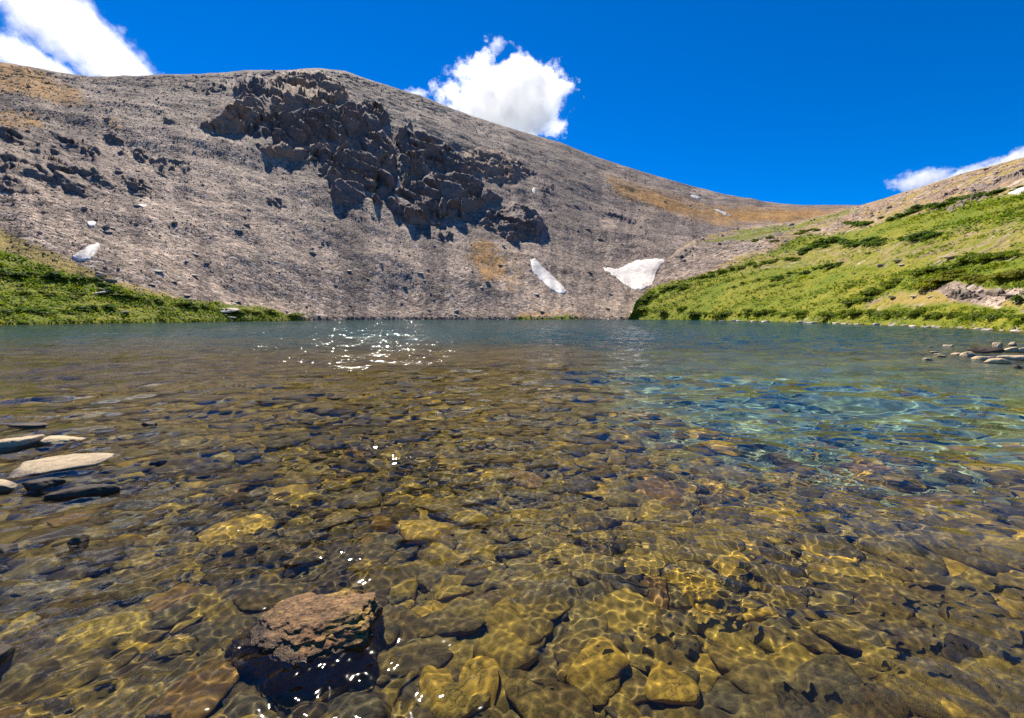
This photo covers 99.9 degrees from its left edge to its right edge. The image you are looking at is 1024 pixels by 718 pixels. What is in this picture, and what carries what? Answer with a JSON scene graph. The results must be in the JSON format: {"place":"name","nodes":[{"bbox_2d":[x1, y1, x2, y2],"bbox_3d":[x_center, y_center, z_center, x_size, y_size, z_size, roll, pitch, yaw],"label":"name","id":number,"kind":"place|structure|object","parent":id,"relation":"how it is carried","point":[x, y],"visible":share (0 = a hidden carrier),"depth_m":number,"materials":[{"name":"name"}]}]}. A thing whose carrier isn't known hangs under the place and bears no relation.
{"place":"outdoors","nodes":[
{"label":"outdoors","id":0,"kind":"place"},
{"bbox_2d":[0,62,858,324],"bbox_3d":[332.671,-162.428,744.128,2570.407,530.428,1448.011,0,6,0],"label":"mountain slope","id":1,"kind":"structure","parent":0,"point":[746,212],"depth_m":256.11,"materials":[{"name":"stone"}]},
{"bbox_2d":[0,173,39,193],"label":"rock outcrop","id":2,"kind":"object","parent":1,"relation":"on","point":[22,187],"visible":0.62,"depth_m":147.85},
{"bbox_2d":[0,125,40,144],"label":"rock outcrop","id":3,"kind":"object","parent":1,"relation":"on","point":[5,132],"visible":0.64,"depth_m":198.64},
{"bbox_2d":[0,150,62,185],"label":"rock outcrop","id":4,"kind":"object","parent":1,"relation":"on","point":[10,160],"visible":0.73,"depth_m":168.54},
{"bbox_2d":[33,307,52,310],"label":"willow shrub","id":5,"kind":"object","parent":1,"relation":"on","point":[44,309],"visible":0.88,"depth_m":93.14,"materials":[{"name":"green plant"}]},
{"bbox_2d":[32,310,61,313],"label":"willow shrub","id":6,"kind":"object","parent":1,"relation":"on","point":[46,312],"visible":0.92,"depth_m":92.30,"materials":[{"name":"green plant"}]},
{"bbox_2d":[21,139,74,157],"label":"rock outcrop","id":7,"kind":"object","parent":1,"relation":"on","point":[50,148],"visible":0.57,"depth_m":199.69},
{"bbox_2d":[45,270,63,275],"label":"willow shrub","id":8,"kind":"object","parent":1,"relation":"on","point":[52,272],"visible":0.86,"depth_m":110.25,"materials":[{"name":"green plant"}]},
{"bbox_2d":[33,153,91,175],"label":"rock outcrop","id":9,"kind":"object","parent":1,"relation":"on","point":[68,167],"visible":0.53,"depth_m":182.60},
{"bbox_2d":[66,305,90,308],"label":"willow shrub","id":10,"kind":"object","parent":1,"relation":"on","point":[77,306],"visible":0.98,"depth_m":101.19,"materials":[{"name":"green plant"}]},
{"bbox_2d":[51,170,107,197],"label":"rock outcrop","id":11,"kind":"object","parent":1,"relation":"on","point":[76,183],"visible":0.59,"depth_m":171.64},
{"bbox_2d":[49,130,120,169],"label":"rock outcrop","id":12,"kind":"object","parent":1,"relation":"on","point":[77,144],"visible":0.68,"depth_m":214.44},
{"bbox_2d":[72,243,99,260],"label":"snow patch","id":13,"kind":"object","parent":1,"relation":"on","point":[88,252],"visible":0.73,"depth_m":125.68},
{"bbox_2d":[87,221,95,227],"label":"snow patch","id":14,"kind":"object","parent":1,"relation":"on","point":[91,223],"visible":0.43,"depth_m":145.78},
{"bbox_2d":[76,161,117,189],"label":"rock outcrop","id":15,"kind":"object","parent":1,"relation":"on","point":[87,170],"visible":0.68,"depth_m":185.68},
{"bbox_2d":[100,304,120,307],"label":"willow shrub","id":16,"kind":"object","parent":1,"relation":"on","point":[108,305],"visible":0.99,"depth_m":107.07,"materials":[{"name":"green plant"}]},
{"bbox_2d":[102,286,123,290],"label":"willow shrub","id":17,"kind":"object","parent":1,"relation":"on","point":[110,287],"visible":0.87,"depth_m":115.92,"materials":[{"name":"green plant"}]},
{"bbox_2d":[103,129,126,155],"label":"rock outcrop","id":18,"kind":"object","parent":1,"relation":"on","point":[113,136],"visible":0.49,"depth_m":241.15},
{"bbox_2d":[110,289,131,293],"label":"willow shrub","id":19,"kind":"object","parent":1,"relation":"on","point":[121,291],"visible":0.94,"depth_m":116.10,"materials":[{"name":"green plant"}]},
{"bbox_2d":[122,172,153,196],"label":"rock outcrop","id":20,"kind":"object","parent":1,"relation":"on","point":[131,179],"visible":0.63,"depth_m":196.56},
{"bbox_2d":[130,148,149,162],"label":"rock outcrop","id":21,"kind":"object","parent":1,"relation":"on","point":[139,154],"visible":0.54,"depth_m":235.77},
{"bbox_2d":[0,250,301,323],"bbox_3d":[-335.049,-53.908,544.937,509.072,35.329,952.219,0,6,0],"label":"willow carpet","id":22,"kind":"object","parent":1,"relation":"on","point":[35,284],"visible":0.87,"depth_m":107.08,"materials":[{"name":"green plant"}]},
{"bbox_2d":[163,113,180,123],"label":"rock outcrop","id":23,"kind":"object","parent":1,"relation":"on","point":[171,118],"visible":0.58,"depth_m":287.98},
{"bbox_2d":[149,157,195,178],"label":"rock outcrop","id":24,"kind":"object","parent":1,"relation":"on","point":[163,167],"visible":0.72,"depth_m":233.94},
{"bbox_2d":[170,301,191,304],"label":"willow shrub","id":25,"kind":"object","parent":1,"relation":"on","point":[182,303],"visible":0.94,"depth_m":127.15,"materials":[{"name":"green plant"}]},
{"bbox_2d":[204,78,232,93],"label":"rock outcrop","id":26,"kind":"object","parent":1,"relation":"on","point":[224,84],"visible":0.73,"depth_m":400.75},
{"bbox_2d":[219,308,238,312],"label":"boulder","id":27,"kind":"object","parent":1,"relation":"on","point":[224,310],"visible":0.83,"depth_m":139.68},
{"bbox_2d":[197,96,269,134],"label":"rock outcrop","id":28,"kind":"object","parent":1,"relation":"on","point":[227,120],"visible":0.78,"depth_m":319.62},
{"bbox_2d":[232,71,273,106],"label":"rock outcrop","id":29,"kind":"object","parent":1,"relation":"on","point":[258,84],"visible":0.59,"depth_m":399.89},
{"bbox_2d":[266,193,286,208],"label":"rock outcrop","id":30,"kind":"object","parent":1,"relation":"on","point":[277,201],"visible":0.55,"depth_m":252.11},
{"bbox_2d":[258,138,352,161],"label":"rock outcrop","id":31,"kind":"object","parent":1,"relation":"on","point":[281,149],"visible":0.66,"depth_m":322.42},
{"bbox_2d":[268,70,352,111],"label":"rock outcrop","id":32,"kind":"object","parent":1,"relation":"on","point":[297,92],"visible":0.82,"depth_m":442.51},
{"bbox_2d":[247,99,394,146],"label":"rock outcrop","id":33,"kind":"object","parent":1,"relation":"on","point":[323,123],"visible":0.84,"depth_m":371.60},
{"bbox_2d":[0,65,700,320],"bbox_3d":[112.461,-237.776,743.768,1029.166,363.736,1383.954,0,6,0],"label":"scree","id":34,"kind":"structure","parent":1,"relation":"on","point":[108,119],"depth_m":240.25,"materials":[{"name":"stone"}]},
{"bbox_2d":[319,130,397,206],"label":"rock outcrop","id":35,"kind":"object","parent":1,"relation":"on","point":[352,176],"visible":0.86,"depth_m":339.87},
{"bbox_2d":[394,122,477,186],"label":"rock outcrop","id":36,"kind":"object","parent":1,"relation":"on","point":[411,159],"visible":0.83,"depth_m":441.83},
{"bbox_2d":[418,221,453,241],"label":"rock outcrop","id":37,"kind":"object","parent":1,"relation":"on","point":[445,234],"visible":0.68,"depth_m":314.29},
{"bbox_2d":[386,171,502,225],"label":"rock outcrop","id":38,"kind":"object","parent":1,"relation":"on","point":[442,195],"visible":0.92,"depth_m":364.80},
{"bbox_2d":[462,146,529,184],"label":"rock outcrop","id":39,"kind":"object","parent":1,"relation":"on","point":[490,171],"visible":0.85,"depth_m":484.07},
{"bbox_2d":[476,202,548,243],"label":"rock outcrop","id":40,"kind":"object","parent":1,"relation":"on","point":[521,219],"visible":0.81,"depth_m":365.13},
{"bbox_2d":[490,151,552,182],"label":"rock outcrop","id":41,"kind":"object","parent":1,"relation":"on","point":[532,174],"visible":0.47,"depth_m":528.14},
{"bbox_2d":[537,180,554,197],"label":"rock outcrop","id":42,"kind":"object","parent":1,"relation":"on","point":[545,188],"visible":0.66,"depth_m":477.41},
{"bbox_2d":[530,259,566,293],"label":"snow patch","id":43,"kind":"object","parent":1,"relation":"on","point":[547,278],"visible":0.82,"depth_m":287.31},
{"bbox_2d":[594,205,647,234],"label":"rock outcrop","id":44,"kind":"object","parent":1,"relation":"on","point":[625,219],"visible":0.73,"depth_m":476.52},
{"bbox_2d":[600,258,664,289],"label":"snow patch","id":45,"kind":"object","parent":1,"relation":"on","point":[639,274],"visible":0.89,"depth_m":324.30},
{"bbox_2d":[0,319,1023,717],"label":"lake water","id":46,"kind":"structure","parent":0,"point":[606,519],"depth_m":3.42,"materials":[{"name":"liquid"}]},
{"bbox_2d":[0,0,1023,204],"label":"sky","id":47,"kind":"structure","parent":0,"point":[798,102],"materials":[{"name":"blue"}]},
{"bbox_2d":[628,157,1023,331],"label":"hillside","id":48,"kind":"structure","parent":0,"point":[710,257],"depth_m":153.63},
{"bbox_2d":[673,245,697,261],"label":"rock outcrop","id":49,"kind":"object","parent":48,"relation":"on","point":[679,255],"visible":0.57,"depth_m":278.58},
{"bbox_2d":[686,310,701,314],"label":"willow shrub","id":50,"kind":"object","parent":48,"relation":"on","point":[695,312],"visible":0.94,"depth_m":190.37,"materials":[{"name":"green plant"}]},
{"bbox_2d":[758,260,777,263],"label":"willow shrub","id":51,"kind":"object","parent":48,"relation":"on","point":[768,261],"visible":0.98,"depth_m":210.72,"materials":[{"name":"green plant"}]},
{"bbox_2d":[792,310,810,314],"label":"willow shrub","id":52,"kind":"object","parent":48,"relation":"on","point":[802,312],"visible":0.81,"depth_m":121.86,"materials":[{"name":"green plant"}]},
{"bbox_2d":[629,190,1023,330],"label":"meadow carpet","id":53,"kind":"object","parent":48,"relation":"on","point":[969,219],"visible":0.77,"depth_m":113.92,"materials":[{"name":"green plant"}]},
{"bbox_2d":[822,237,836,242],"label":"willow shrub","id":54,"kind":"object","parent":48,"relation":"on","point":[830,239],"visible":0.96,"depth_m":203.46,"materials":[{"name":"green plant"}]},
{"bbox_2d":[655,159,1023,325],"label":"hillside rubble","id":55,"kind":"object","parent":48,"relation":"on","point":[878,265],"visible":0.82,"depth_m":216.46,"materials":[{"name":"stone"}]},
{"bbox_2d":[836,238,858,244],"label":"willow shrub","id":56,"kind":"object","parent":48,"relation":"on","point":[839,242],"visible":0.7,"depth_m":181.39,"materials":[{"name":"green plant"}]},
{"bbox_2d":[840,213,856,218],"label":"rock outcrop","id":57,"kind":"object","parent":48,"relation":"on","point":[849,216],"visible":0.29,"depth_m":266.65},
{"bbox_2d":[846,308,864,313],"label":"willow shrub","id":58,"kind":"object","parent":48,"relation":"on","point":[855,311],"visible":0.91,"depth_m":93.99,"materials":[{"name":"green plant"}]},
{"bbox_2d":[862,236,880,240],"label":"willow shrub","id":59,"kind":"object","parent":48,"relation":"on","point":[870,238],"visible":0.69,"depth_m":156.76,"materials":[{"name":"green plant"}]},
{"bbox_2d":[861,288,886,292],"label":"willow shrub","id":60,"kind":"object","parent":48,"relation":"on","point":[875,289],"visible":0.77,"depth_m":97.41,"materials":[{"name":"green plant"}]},
{"bbox_2d":[866,240,887,245],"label":"willow shrub","id":61,"kind":"object","parent":48,"relation":"on","point":[877,243],"visible":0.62,"depth_m":149.61,"materials":[{"name":"green plant"}]},
{"bbox_2d":[871,199,890,210],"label":"rock outcrop","id":62,"kind":"object","parent":48,"relation":"on","point":[879,206],"visible":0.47,"depth_m":253.13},
{"bbox_2d":[876,280,899,285],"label":"willow shrub","id":63,"kind":"object","parent":48,"relation":"on","point":[886,282],"visible":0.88,"depth_m":98.79,"materials":[{"name":"green plant"}]},
{"bbox_2d":[880,310,898,315],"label":"willow shrub","id":64,"kind":"object","parent":48,"relation":"on","point":[883,313],"visible":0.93,"depth_m":82.41,"materials":[{"name":"green plant"}]},
{"bbox_2d":[904,235,922,241],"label":"willow shrub","id":65,"kind":"object","parent":48,"relation":"on","point":[910,237],"visible":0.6,"depth_m":121.89,"materials":[{"name":"green plant"}]},
{"bbox_2d":[908,308,925,313],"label":"willow shrub","id":66,"kind":"object","parent":48,"relation":"on","point":[920,311],"visible":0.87,"depth_m":73.72,"materials":[{"name":"green plant"}]},
{"bbox_2d":[910,204,923,209],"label":"willow shrub","id":67,"kind":"object","parent":48,"relation":"on","point":[916,206],"visible":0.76,"depth_m":171.08,"materials":[{"name":"green plant"}]},
{"bbox_2d":[907,271,930,275],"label":"willow shrub","id":68,"kind":"object","parent":48,"relation":"on","point":[917,273],"visible":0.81,"depth_m":91.08,"materials":[{"name":"green plant"}]},
{"bbox_2d":[911,230,936,236],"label":"willow shrub","id":69,"kind":"object","parent":48,"relation":"on","point":[920,233],"visible":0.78,"depth_m":119.50,"materials":[{"name":"green plant"}]},
{"bbox_2d":[911,282,940,289],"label":"willow shrub","id":70,"kind":"object","parent":48,"relation":"on","point":[930,285],"visible":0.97,"depth_m":80.48,"materials":[{"name":"green plant"}]},
{"bbox_2d":[925,232,942,235],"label":"willow shrub","id":71,"kind":"object","parent":48,"relation":"on","point":[933,234],"visible":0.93,"depth_m":113.76,"materials":[{"name":"green plant"}]},
{"bbox_2d":[930,277,947,281],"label":"willow shrub","id":72,"kind":"object","parent":48,"relation":"on","point":[937,280],"visible":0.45,"depth_m":79.47,"materials":[{"name":"green plant"}]},
{"bbox_2d":[932,200,955,207],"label":"willow shrub","id":73,"kind":"object","parent":48,"relation":"on","point":[941,203],"visible":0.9,"depth_m":153.31,"materials":[{"name":"green plant"}]},
{"bbox_2d":[929,187,964,202],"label":"rock outcrop","id":74,"kind":"object","parent":48,"relation":"on","point":[944,195],"visible":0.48,"depth_m":171.91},
{"bbox_2d":[942,312,961,316],"bbox_3d":[66.705,-6.764,65.015,2.241,0.878,2.712,3,7,30],"label":"willow shrub","id":75,"kind":"object","parent":48,"relation":"on","point":[949,314],"visible":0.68,"depth_m":64.86,"materials":[{"name":"green plant"}]},
{"bbox_2d":[939,269,966,274],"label":"willow shrub","id":76,"kind":"object","parent":48,"relation":"on","point":[951,271],"visible":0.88,"depth_m":78.39,"materials":[{"name":"green plant"}]},
{"bbox_2d":[943,286,978,299],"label":"rock outcrop","id":77,"kind":"object","parent":48,"relation":"on","point":[959,293],"visible":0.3,"depth_m":68.28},
{"bbox_2d":[943,195,988,211],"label":"rock outcrop","id":78,"kind":"object","parent":48,"relation":"on","point":[952,207],"visible":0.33,"depth_m":141.40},
{"bbox_2d":[955,252,981,258],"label":"willow shrub","id":79,"kind":"object","parent":48,"relation":"on","point":[966,255],"visible":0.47,"depth_m":80.53,"materials":[{"name":"green plant"}]},
{"bbox_2d":[959,274,984,280],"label":"willow shrub","id":80,"kind":"object","parent":48,"relation":"on","point":[966,278],"visible":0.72,"depth_m":70.56,"materials":[{"name":"green plant"}]},
{"bbox_2d":[967,311,987,317],"bbox_3d":[62.812,-5.981,57.777,2.397,0.960,3.057,2,6,17],"label":"willow shrub","id":81,"kind":"object","parent":48,"relation":"on","point":[977,314],"visible":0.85,"depth_m":57.44,"materials":[{"name":"green plant"}]},
{"bbox_2d":[965,181,996,192],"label":"rock outcrop","id":82,"kind":"object","parent":48,"relation":"on","point":[983,185],"visible":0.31,"depth_m":155.18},
{"bbox_2d":[978,313,1002,319],"bbox_3d":[60.519,-5.337,53.770,2.616,0.967,2.924,-5,8,-41],"label":"willow shrub","id":83,"kind":"object","parent":48,"relation":"on","point":[985,317],"visible":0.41,"depth_m":53.73,"materials":[{"name":"green plant"}]},
{"bbox_2d":[982,313,1003,317],"bbox_3d":[60.590,-5.430,53.979,2.189,0.791,3.154,2,6,19],"label":"willow shrub","id":84,"kind":"object","parent":48,"relation":"on","point":[995,316],"visible":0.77,"depth_m":53.43,"materials":[{"name":"green plant"}]},
{"bbox_2d":[983,287,1003,296],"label":"rock outcrop","id":85,"kind":"object","parent":48,"relation":"on","point":[997,291],"visible":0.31,"depth_m":60.65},
{"bbox_2d":[992,252,1016,257],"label":"willow shrub","id":86,"kind":"object","parent":48,"relation":"on","point":[1001,255],"visible":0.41,"depth_m":70.80,"materials":[{"name":"green plant"}]},
{"bbox_2d":[991,249,1020,255],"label":"willow shrub","id":87,"kind":"object","parent":48,"relation":"on","point":[1015,250],"visible":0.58,"depth_m":71.16,"materials":[{"name":"green plant"}]},
{"bbox_2d":[996,167,1023,182],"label":"rock outcrop","id":88,"kind":"object","parent":48,"relation":"on","point":[1015,173],"visible":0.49,"depth_m":144.50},
{"bbox_2d":[1001,314,1023,317],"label":"willow shrub","id":89,"kind":"object","parent":48,"relation":"on","point":[1015,315],"visible":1,"depth_m":47.37,"materials":[{"name":"green plant"}]},
{"bbox_2d":[1003,268,1023,274],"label":"willow shrub","id":90,"kind":"object","parent":48,"relation":"on","point":[1019,271],"visible":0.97,"depth_m":59.91,"materials":[{"name":"green plant"}]},
{"bbox_2d":[1005,252,1023,256],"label":"willow shrub","id":91,"kind":"object","parent":48,"relation":"on","point":[1013,254],"visible":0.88,"depth_m":67.89,"materials":[{"name":"green plant"}]},
{"bbox_2d":[1008,186,1023,194],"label":"snow patch","id":92,"kind":"object","parent":48,"relation":"on","point":[1019,190],"visible":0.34,"depth_m":111.73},
{"bbox_2d":[1009,292,1023,300],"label":"willow shrub","id":93,"kind":"object","parent":48,"relation":"on","point":[1016,297],"visible":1,"depth_m":53.18,"materials":[{"name":"green plant"}]},
{"bbox_3d":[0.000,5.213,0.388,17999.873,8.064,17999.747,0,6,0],"label":"lake bed","id":94,"kind":"structure","parent":0,"visible":0},
{"bbox_2d":[0,644,15,660],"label":"emergent rock","id":95,"kind":"object","parent":94,"relation":"on","point":[6,650],"visible":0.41,"depth_m":2.01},
{"bbox_2d":[0,479,17,490],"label":"emergent rock","id":96,"kind":"object","parent":94,"relation":"on","point":[6,485],"visible":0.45,"depth_m":4.04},
{"bbox_2d":[0,543,17,551],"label":"emergent rock","id":97,"kind":"object","parent":94,"relation":"on","point":[5,547],"visible":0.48,"depth_m":2.94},
{"bbox_2d":[0,434,45,451],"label":"emergent rock","id":98,"kind":"object","parent":94,"relation":"on","point":[10,444],"visible":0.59,"depth_m":5.30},
{"bbox_2d":[7,422,48,427],"bbox_3d":[-7.028,1.117,6.239,0.499,0.370,0.215,0,6,0],"label":"emergent rock","id":99,"kind":"object","parent":94,"relation":"on","point":[30,424],"visible":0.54,"depth_m":6.19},
{"bbox_2d":[21,477,65,489],"bbox_3d":[-4.505,1.331,4.128,0.298,0.361,0.179,0,6,0],"label":"emergent rock","id":100,"kind":"object","parent":94,"relation":"on","point":[38,484],"visible":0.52,"depth_m":4.08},
{"bbox_2d":[7,453,113,477],"bbox_3d":[-4.788,1.248,4.609,0.825,0.357,0.492,-3,6,-24],"label":"emergent rock","id":101,"kind":"object","parent":94,"relation":"on","point":[46,465],"visible":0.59,"depth_m":4.54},
{"bbox_2d":[38,435,85,443],"bbox_3d":[-5.814,1.169,5.519,0.582,0.352,0.344,0,6,0],"label":"emergent rock","id":102,"kind":"object","parent":94,"relation":"on","point":[56,439],"visible":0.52,"depth_m":5.43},
{"bbox_2d":[67,534,89,543],"bbox_3d":[-3.110,1.403,3.095,0.114,0.292,0.101,-5,7,-39],"label":"emergent rock","id":103,"kind":"object","parent":94,"relation":"on","point":[78,538],"visible":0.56,"depth_m":3.06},
{"bbox_2d":[43,484,119,498],"bbox_3d":[-3.974,1.335,3.982,0.584,0.315,0.118,-2,6,-19],"label":"emergent rock","id":104,"kind":"object","parent":94,"relation":"on","point":[88,489],"visible":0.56,"depth_m":3.95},
{"bbox_2d":[141,421,156,424],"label":"emergent rock","id":105,"kind":"object","parent":94,"relation":"on","point":[150,423],"visible":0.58,"depth_m":6.38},
{"bbox_2d":[250,590,382,662],"bbox_3d":[-1.064,1.499,2.203,0.821,0.450,0.547,0,6,0],"label":"emergent rock","id":106,"kind":"object","parent":94,"relation":"on","point":[307,626],"visible":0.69,"depth_m":2.14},
{"bbox_2d":[960,351,975,356],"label":"emergent rock","id":107,"kind":"object","parent":94,"relation":"on","point":[970,354],"visible":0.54,"depth_m":17.41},
{"bbox_2d":[971,356,996,359],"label":"emergent rock","id":108,"kind":"object","parent":94,"relation":"on","point":[982,357],"visible":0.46,"depth_m":15.79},
{"bbox_2d":[967,347,1004,352],"bbox_3d":[21.134,-0.228,19.209,1.431,0.592,0.672,0,6,0],"label":"emergent rock","id":109,"kind":"object","parent":94,"relation":"on","point":[989,349],"visible":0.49,"depth_m":19.03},
{"bbox_2d":[992,342,1002,347],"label":"emergent rock","id":110,"kind":"object","parent":94,"relation":"on","point":[997,345],"visible":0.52,"depth_m":22.20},
{"bbox_2d":[983,358,1012,363],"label":"emergent rock","id":111,"kind":"object","parent":94,"relation":"on","point":[996,361],"visible":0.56,"depth_m":14.71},
{"bbox_2d":[997,355,1023,359],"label":"emergent rock","id":112,"kind":"object","parent":94,"relation":"on","point":[1015,357],"visible":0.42,"depth_m":15.83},
{"bbox_2d":[1004,347,1017,351],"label":"emergent rock","id":113,"kind":"object","parent":94,"relation":"on","point":[1012,349],"visible":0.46,"depth_m":19.27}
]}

